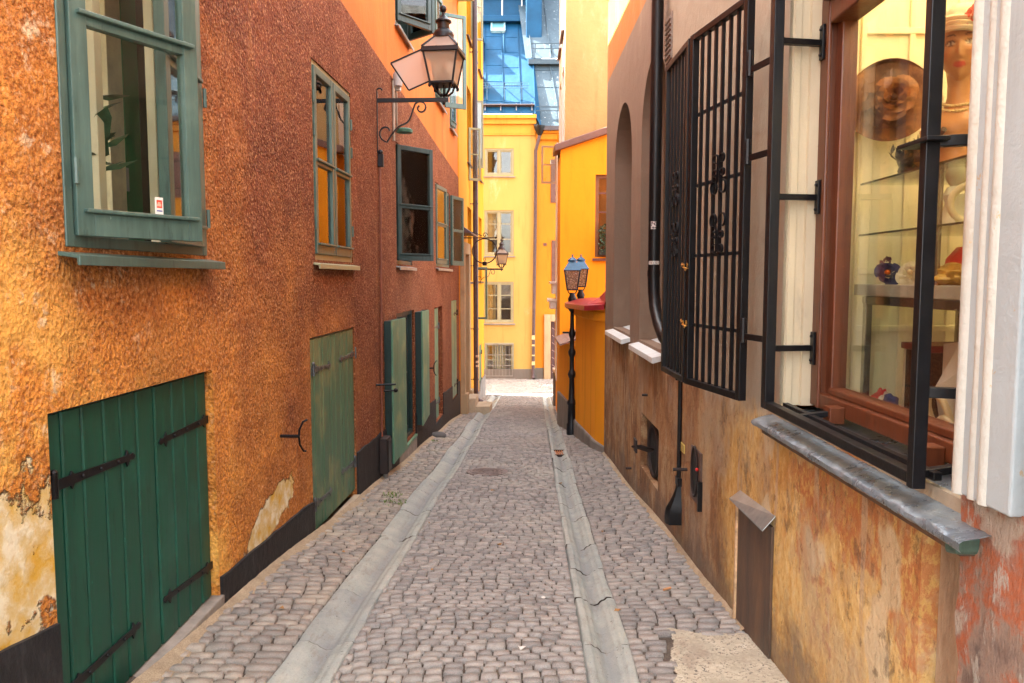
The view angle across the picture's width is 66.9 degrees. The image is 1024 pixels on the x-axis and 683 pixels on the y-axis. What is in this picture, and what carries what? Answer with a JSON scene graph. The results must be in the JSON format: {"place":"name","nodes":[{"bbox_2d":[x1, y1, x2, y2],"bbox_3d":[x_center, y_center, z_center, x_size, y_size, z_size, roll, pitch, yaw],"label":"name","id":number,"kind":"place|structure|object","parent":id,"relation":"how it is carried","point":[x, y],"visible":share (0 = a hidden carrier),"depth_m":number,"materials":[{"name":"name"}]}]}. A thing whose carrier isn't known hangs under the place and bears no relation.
{"place":"outdoors","nodes":[
{"label":"outdoors","id":0,"kind":"place"},
{"bbox_2d":[152,395,490,682],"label":"cobbled pavement","id":1,"kind":"structure","parent":0,"point":[267,661],"depth_m":4.78,"materials":[{"name":"grey stone"}]},
{"bbox_2d":[383,439,438,506],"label":"weeds","id":2,"kind":"object","parent":1,"relation":"on","point":[396,493],"visible":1,"depth_m":7.78,"materials":[{"name":"plant"}]},
{"bbox_2d":[131,414,744,682],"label":"sand","id":3,"kind":"structure","parent":1,"relation":"on","point":[160,667],"depth_m":5.04,"materials":[{"name":"beige sand"}]},
{"bbox_2d":[432,431,445,437],"bbox_3d":[-1.219,1.538,12.765,0.282,0.110,0.196,0,5,0],"label":"loose stone","id":4,"kind":"object","parent":1,"relation":"on","point":[439,434],"visible":0.78,"depth_m":12.70,"materials":[{"name":"grey stone"}]},
{"bbox_2d":[469,394,477,412],"bbox_3d":[-1.043,1.478,17.668,0.500,0.480,0.710,0,5,3],"label":"door step","id":5,"kind":"object","parent":1,"relation":"on","point":[473,400],"depth_m":17.31,"materials":[{"name":"stone"}]},
{"bbox_2d":[476,401,491,414],"bbox_3d":[-0.634,1.748,17.671,0.320,0.660,0.710,0,5,3],"label":"door step","id":6,"kind":"object","parent":1,"relation":"on","point":[484,408],"depth_m":17.30,"materials":[{"name":"stone"}]},
{"bbox_2d":[126,384,735,682],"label":"ground","id":7,"kind":"structure","parent":0,"point":[669,643],"depth_m":4.60,"materials":[{"name":"grey stone"}]},
{"bbox_2d":[0,0,473,682],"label":"roughcast house","id":8,"kind":"structure","parent":7,"relation":"on","point":[188,314],"depth_m":4.38,"materials":[{"name":"orange paint"}]},
{"bbox_2d":[92,94,135,170],"bbox_3d":[-2.060,-0.822,3.820,0.356,0.796,0.656,-1,5,-16],"label":"potted plant","id":9,"kind":"object","parent":8,"relation":"on","point":[104,115],"visible":0.16,"depth_m":3.85,"materials":[{"name":"green plant"}]},
{"bbox_2d":[119,0,143,240],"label":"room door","id":10,"kind":"structure","parent":8,"relation":"in","point":[129,64],"depth_m":4.75,"materials":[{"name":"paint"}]},
{"bbox_2d":[54,0,224,268],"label":"window","id":11,"kind":"structure","parent":8,"relation":"in","point":[175,223],"depth_m":3.54,"materials":[{"name":"grey paint"}]},
{"bbox_2d":[280,419,307,451],"bbox_3d":[-1.566,0.676,5.530,0.214,0.240,0.058,-1,5,-10],"label":"shutter hook","id":12,"kind":"object","parent":8,"relation":"attached to","point":[291,436],"visible":0.93,"depth_m":5.52,"materials":[{"name":"black metal"}]},
{"bbox_2d":[311,59,359,269],"bbox_3d":[-1.654,-1.487,6.893,0.325,1.690,1.345,0,5,0],"label":"window","id":13,"kind":"structure","parent":8,"relation":"in","point":[331,122],"depth_m":6.83,"materials":[{"name":"green paint"}]},
{"bbox_2d":[377,150,391,477],"bbox_3d":[-1.441,-0.270,8.713,0.120,3.742,0.261,0,5,0],"label":"cable conduit","id":14,"kind":"object","parent":8,"relation":"attached to","point":[385,445],"visible":0.98,"depth_m":8.73,"materials":[{"name":"brown metal"}]},
{"bbox_2d":[392,71,412,140],"bbox_3d":[-1.343,-2.921,9.568,0.228,0.920,0.344,0,5,0],"label":"cable box","id":15,"kind":"object","parent":8,"relation":"attached to","point":[396,83],"visible":0.78,"depth_m":9.46,"materials":[{"name":"grey plastic"}]},
{"bbox_2d":[397,310,417,457],"bbox_3d":[-1.496,0.511,10.484,0.200,1.835,1.374,0,5,3],"label":"door","id":16,"kind":"structure","parent":8,"relation":"in","point":[408,314],"depth_m":11.03,"materials":[{"name":"green paint"}]},
{"bbox_2d":[394,0,434,51],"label":"window","id":17,"kind":"structure","parent":8,"relation":"in","point":[415,19],"depth_m":10.02,"materials":[{"name":"paint"}]},
{"bbox_2d":[396,143,433,270],"bbox_3d":[-1.347,-1.744,10.283,0.627,1.595,1.226,0,5,0],"label":"window","id":18,"kind":"structure","parent":8,"relation":"in","point":[414,165],"depth_m":9.98,"materials":[{"name":"paint"}]},
{"bbox_2d":[376,5,465,152],"bbox_3d":[-1.022,-2.886,8.567,0.976,1.587,0.432,0,5,6],"label":"wall lantern","id":19,"kind":"object","parent":8,"relation":"attached to","point":[412,70],"depth_m":8.43,"materials":[{"name":"paint"}]},
{"bbox_2d":[390,49,428,90],"bbox_3d":[-1.101,-2.944,8.404,0.432,0.438,0.080,0,5,0],"label":"lantern door","id":20,"kind":"structure","parent":19,"relation":"in","point":[410,68],"depth_m":8.40,"materials":[{"name":"paint"}]},
{"bbox_2d":[435,183,463,271],"bbox_3d":[-1.267,-2.049,14.353,0.336,1.493,2.521,1,5,6],"label":"window","id":21,"kind":"structure","parent":8,"relation":"in","point":[441,195],"depth_m":14.94,"materials":[{"name":"grey paint"}]},
{"bbox_2d":[435,0,465,113],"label":"window","id":22,"kind":"structure","parent":8,"relation":"in","point":[438,3],"depth_m":14.08,"materials":[{"name":"grey paint"}]},
{"bbox_2d":[449,62,457,137],"bbox_3d":[-1.251,-4.993,15.371,0.315,1.725,0.820,0,5,0],"label":"window","id":23,"kind":"structure","parent":8,"relation":"in","point":[453,123],"depth_m":15.29,"materials":[{"name":"grey paint"}]},
{"bbox_2d":[267,395,500,682],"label":"stone gutter","id":24,"kind":"object","parent":7,"relation":"on","point":[341,617],"visible":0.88,"depth_m":5.04,"materials":[{"name":"grey stone"}]},
{"bbox_2d":[457,0,486,413],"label":"yellow corner house","id":25,"kind":"structure","parent":7,"relation":"on","point":[466,179],"depth_m":18.46,"materials":[{"name":"paint"}]},
{"bbox_2d":[466,34,471,47],"bbox_3d":[-1.121,-7.992,18.338,0.356,1.825,1.056,0,5,0],"label":"window","id":26,"kind":"structure","parent":25,"relation":"in","point":[468,36],"depth_m":18.27,"materials":[{"name":"green paint"}]},
{"bbox_2d":[470,0,482,401],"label":"downpipe","id":27,"kind":"object","parent":25,"relation":"attached to","point":[474,52],"visible":0.83,"depth_m":18.82,"materials":[{"name":"metal"}]},
{"bbox_2d":[464,232,496,265],"bbox_3d":[-0.710,-2.081,17.113,0.790,0.810,0.100,0,5,0],"label":"ring lamp bracket","id":28,"kind":"object","parent":25,"relation":"attached to","point":[484,263],"visible":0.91,"depth_m":17.10,"materials":[{"name":"metal"}]},
{"bbox_2d":[478,239,508,281],"bbox_3d":[-0.522,-2.086,20.267,0.832,1.189,0.333,-1,5,-10],"label":"wall lantern","id":29,"kind":"object","parent":25,"relation":"attached to","point":[501,250],"depth_m":20.26,"materials":[{"name":"brown metal"}]},
{"bbox_2d":[483,0,541,378],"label":"straw yellow house","id":30,"kind":"structure","parent":7,"relation":"on","point":[509,131],"depth_m":27.98,"materials":[{"name":"paint"}]},
{"bbox_2d":[483,149,514,176],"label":"window","id":31,"kind":"structure","parent":30,"relation":"in","point":[497,161],"depth_m":29.02,"materials":[{"name":"beige paint"}]},
{"bbox_2d":[484,210,514,256],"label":"window","id":32,"kind":"structure","parent":30,"relation":"in","point":[499,224],"depth_m":28.01,"materials":[{"name":"beige paint"}]},
{"bbox_2d":[484,282,514,324],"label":"window","id":33,"kind":"structure","parent":30,"relation":"in","point":[500,295],"depth_m":28.14,"materials":[{"name":"beige paint"}]},
{"bbox_2d":[485,343,514,378],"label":"window","id":34,"kind":"structure","parent":30,"relation":"in","point":[497,355],"depth_m":28.29,"materials":[{"name":"beige paint"}]},
{"bbox_2d":[531,125,544,378],"bbox_3d":[0.938,-3.110,27.679,0.470,9.006,0.390,0,5,0],"label":"rainwater pipe","id":35,"kind":"object","parent":30,"relation":"attached to","point":[539,130],"visible":1,"depth_m":27.67,"materials":[{"name":"metal"}]},
{"bbox_2d":[518,0,559,378],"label":"orange gable house","id":36,"kind":"structure","parent":7,"relation":"on","point":[546,72],"depth_m":28.02,"materials":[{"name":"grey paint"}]},
{"bbox_2d":[551,321,554,378],"bbox_3d":[1.901,0.330,28.363,0.950,2.768,0.073,0,5,0],"label":"door","id":37,"kind":"structure","parent":36,"relation":"in","point":[552,323],"depth_m":28.33,"materials":[{"name":"paint"}]},
{"bbox_2d":[541,127,606,428],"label":"orange lane house","id":38,"kind":"structure","parent":7,"relation":"on","point":[580,164],"depth_m":14.86,"materials":[{"name":"paint"}]},
{"bbox_2d":[592,175,606,260],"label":"window","id":39,"kind":"structure","parent":38,"relation":"in","point":[597,237],"depth_m":14.90,"materials":[{"name":"brown paint"}]},
{"bbox_2d":[598,224,605,255],"bbox_3d":[1.977,-1.954,14.820,0.672,0.652,0.222,0,5,0],"label":"ivy basket","id":40,"kind":"object","parent":38,"relation":"attached to","point":[601,252],"visible":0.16,"depth_m":14.81,"materials":[{"name":"green paint"}]},
{"bbox_2d":[557,0,607,232],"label":"peach house","id":41,"kind":"structure","parent":7,"relation":"on","point":[582,57],"depth_m":15.14,"materials":[{"name":"paint"}]},
{"bbox_2d":[557,47,561,61],"bbox_3d":[1.123,-7.117,17.131,0.226,1.575,0.903,0,5,0],"label":"window","id":42,"kind":"structure","parent":41,"relation":"in","point":[559,51],"depth_m":17.12,"materials":[{"name":"glass"}]},
{"bbox_2d":[559,30,563,45],"bbox_3d":[1.101,-7.020,15.935,0.226,1.575,0.903,0,5,0],"label":"window","id":43,"kind":"structure","parent":41,"relation":"in","point":[562,31],"depth_m":15.92,"materials":[{"name":"brown glass"}]},
{"bbox_2d":[565,292,605,452],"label":"yard wall","id":44,"kind":"structure","parent":7,"relation":"on","point":[589,314],"depth_m":11.55,"materials":[{"name":"orange paint"}]},
{"bbox_2d":[542,395,639,682],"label":"stone gutter","id":45,"kind":"object","parent":7,"relation":"on","point":[601,627],"visible":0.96,"depth_m":5.05,"materials":[{"name":"grey stone"}]},
{"bbox_2d":[555,450,563,456],"bbox_3d":[0.675,1.593,11.065,0.205,0.070,0.505,0,5,0],"label":"gully grate","id":46,"kind":"object","parent":45,"relation":"on","point":[558,454],"visible":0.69,"depth_m":10.97,"materials":[{"name":"metal"}]},
{"bbox_2d":[604,0,1023,682],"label":"stained house","id":47,"kind":"structure","parent":7,"relation":"on","point":[816,558],"depth_m":3.47,"materials":[{"name":"paint"}]},
{"bbox_2d":[605,325,629,343],"bbox_3d":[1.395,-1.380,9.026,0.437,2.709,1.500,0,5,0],"label":"window sill","id":48,"kind":"structure","parent":47,"relation":"in","point":[615,335],"depth_m":8.93,"materials":[{"name":"white stone"}]},
{"bbox_2d":[628,338,660,363],"bbox_3d":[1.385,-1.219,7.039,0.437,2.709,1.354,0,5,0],"label":"window sill","id":49,"kind":"structure","parent":47,"relation":"in","point":[640,349],"depth_m":7.00,"materials":[{"name":"white stone"}]},
{"bbox_2d":[647,0,682,524],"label":"black drainpipe","id":50,"kind":"object","parent":47,"relation":"attached to","point":[673,512],"visible":0.87,"depth_m":6.32,"materials":[{"name":"metal"}]},
{"bbox_2d":[729,490,774,658],"bbox_3d":[1.224,1.642,4.044,0.063,1.675,0.580,0,5,0],"label":"iron door","id":51,"kind":"structure","parent":47,"relation":"in","point":[754,533],"depth_m":3.97,"materials":[{"name":"metal"}]},
{"bbox_2d":[761,0,967,488],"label":"window grille","id":52,"kind":"object","parent":47,"relation":"attached to","point":[912,470],"depth_m":2.24,"materials":[{"name":"black metal"}]},
{"bbox_2d":[661,0,769,400],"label":"window grille","id":53,"kind":"object","parent":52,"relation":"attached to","point":[680,190],"visible":0.99,"depth_m":4.20,"materials":[{"name":"black metal"}]},
{"bbox_2d":[680,319,686,327],"bbox_3d":[0.982,-0.102,4.441,0.024,0.050,0.164,0,5,0],"label":"chain","id":54,"kind":"object","parent":53,"relation":"attached to","point":[682,322],"visible":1,"depth_m":4.43,"materials":[{"name":"gold metal"}]},
{"bbox_2d":[681,263,687,270],"bbox_3d":[0.982,-0.425,4.415,0.024,0.050,0.164,0,5,0],"label":"chain","id":55,"kind":"object","parent":53,"relation":"attached to","point":[683,265],"visible":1,"depth_m":4.38,"materials":[{"name":"gold metal"}]},
{"bbox_2d":[810,0,953,466],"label":"shop window","id":56,"kind":"structure","parent":47,"relation":"in","point":[829,392],"depth_m":3.37,"materials":[{"name":"red wood"}]},
{"bbox_2d":[871,387,898,404],"bbox_3d":[1.663,0.272,3.453,0.093,0.124,0.169,0,5,0],"label":"tricolour scarf","id":57,"kind":"object","parent":47,"relation":"on","point":[883,394],"visible":0.42,"depth_m":3.41,"materials":[{"name":"fabric"}]},
{"bbox_2d":[855,58,922,140],"bbox_3d":[1.689,-1.086,3.466,0.376,0.374,0.149,2,5,21],"label":"brown hat","id":58,"kind":"object","parent":47,"relation":"hanging from","point":[889,91],"visible":0.95,"depth_m":3.48,"materials":[{"name":"fabric"}]},
{"bbox_2d":[854,155,966,395],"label":"display shelves","id":59,"kind":"object","parent":47,"relation":"on","point":[946,297],"visible":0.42,"depth_m":3.23,"materials":[{"name":"clear glass"}]},
{"bbox_2d":[874,256,899,283],"bbox_3d":[1.648,-0.308,3.400,0.090,0.135,0.087,-2,5,-18],"label":"fabric flower","id":60,"kind":"object","parent":59,"relation":"on","point":[881,269],"visible":0.97,"depth_m":3.40,"materials":[{"name":"fabric"}]},
{"bbox_2d":[895,261,914,284],"bbox_3d":[1.649,-0.280,3.208,0.083,0.104,0.081,-1,5,-14],"label":"fabric flower","id":61,"kind":"object","parent":59,"relation":"on","point":[901,277],"visible":0.88,"depth_m":3.22,"materials":[{"name":"white fabric"}]},
{"bbox_2d":[889,127,946,172],"bbox_3d":[1.693,-0.777,3.168,0.194,0.162,0.415,0,5,0],"label":"feather bag","id":62,"kind":"object","parent":59,"relation":"on","point":[907,160],"visible":0.26,"depth_m":3.21,"materials":[{"name":"brown fabric"}]},
{"bbox_2d":[919,30,972,161],"bbox_3d":[1.745,-0.963,3.020,0.245,0.562,0.208,0,5,0],"label":"mannequin","id":63,"kind":"object","parent":59,"relation":"on","point":[957,55],"visible":0.54,"depth_m":2.97},
{"bbox_2d":[942,102,968,112],"bbox_3d":[1.746,-0.912,3.030,0.139,0.056,0.141,0,5,0],"label":"pearl necklace","id":64,"kind":"object","parent":63,"relation":"on","point":[954,105],"visible":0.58,"depth_m":2.98,"materials":[{"name":"beige"}]},
{"bbox_2d":[942,2,973,100],"bbox_3d":[1.738,-1.131,3.002,0.201,0.342,0.242,4,6,42],"label":"white hat","id":65,"kind":"object","parent":63,"relation":"on","point":[959,16],"visible":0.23,"depth_m":2.91,"materials":[{"name":"fabric"}]},
{"bbox_2d":[934,262,961,284],"bbox_3d":[1.656,-0.252,2.915,0.166,0.090,0.289,0,5,0],"label":"gold scarf","id":66,"kind":"object","parent":59,"relation":"on","point":[949,273],"visible":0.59,"depth_m":2.86,"materials":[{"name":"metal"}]},
{"bbox_2d":[942,167,965,223],"bbox_3d":[1.710,-0.564,2.992,0.120,0.240,0.120,0,5,0],"label":"white figurine","id":67,"kind":"object","parent":59,"relation":"on","point":[955,177],"visible":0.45,"depth_m":2.96,"materials":[{"name":"ceramic"}]},
{"bbox_2d":[945,247,962,263],"bbox_3d":[1.810,-0.293,2.983,0.420,0.150,0.420,0,5,0],"label":"red hat","id":68,"kind":"object","parent":59,"relation":"on","point":[955,255],"visible":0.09,"depth_m":2.97,"materials":[{"name":"fabric"}]},
{"bbox_2d":[946,182,965,221],"bbox_3d":[1.669,-0.505,2.826,0.151,0.156,0.026,3,5,29],"label":"ivory bangle","id":69,"kind":"object","parent":59,"relation":"on","point":[950,205],"visible":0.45,"depth_m":2.84,"materials":[{"name":"beige"}]},
{"bbox_2d":[901,342,954,417],"bbox_3d":[1.801,0.174,3.243,0.251,0.329,0.233,0,5,0],"label":"black box","id":70,"kind":"object","parent":47,"relation":"on","point":[936,367],"visible":0.19,"depth_m":3.25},
{"bbox_2d":[928,342,958,423],"bbox_3d":[1.678,0.218,2.924,0.244,0.427,0.402,0,5,0],"label":"white bag","id":71,"kind":"object","parent":47,"relation":"on","point":[946,407],"visible":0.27,"depth_m":2.95,"materials":[{"name":"leather"}]},
{"bbox_2d":[332,395,586,682],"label":"cobbled road","id":72,"kind":"structure","parent":0,"point":[515,427],"depth_m":5.02,"materials":[{"name":"stone"}]},
{"bbox_2d":[466,468,507,475],"bbox_3d":[-0.300,1.576,9.357,0.500,0.068,0.500,0,5,0],"label":"manhole cover","id":73,"kind":"object","parent":72,"relation":"on","point":[488,471],"visible":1,"depth_m":9.30,"materials":[{"name":"metal"}]},
{"bbox_2d":[486,379,552,395],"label":"cross street","id":74,"kind":"structure","parent":0,"point":[517,387],"depth_m":25.23,"materials":[{"name":"grey stone"}]},
{"bbox_2d":[550,395,746,682],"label":"cobbled pavement","id":75,"kind":"structure","parent":0,"point":[582,454],"depth_m":5.27,"materials":[{"name":"grey stone"}]},
{"bbox_2d":[552,367,555,405],"bbox_3d":[1.133,1.165,19.257,0.245,1.000,0.430,0,5,0],"label":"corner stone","id":76,"kind":"object","parent":75,"relation":"on","point":[554,389],"visible":0.27,"depth_m":19.07,"materials":[{"name":"brown stone"}]},
{"bbox_2d":[562,254,580,434],"bbox_3d":[0.993,0.061,12.948,0.306,3.016,0.290,0,5,5],"label":"street lamp","id":77,"kind":"object","parent":75,"relation":"on","point":[572,270],"visible":0.78,"depth_m":12.90,"materials":[{"name":"metal"}]},
{"bbox_2d":[577,254,588,298],"bbox_3d":[1.240,-0.006,14.146,0.306,3.151,0.290,0,5,5],"label":"street lamp","id":78,"kind":"object","parent":75,"relation":"on","point":[582,265],"visible":0.2,"depth_m":13.96,"materials":[{"name":"metal"}]},
{"bbox_2d":[667,628,788,682],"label":"mortar pavement","id":79,"kind":"structure","parent":0,"point":[724,658],"depth_m":3.76,"materials":[{"name":"beige concrete"}]}
]}

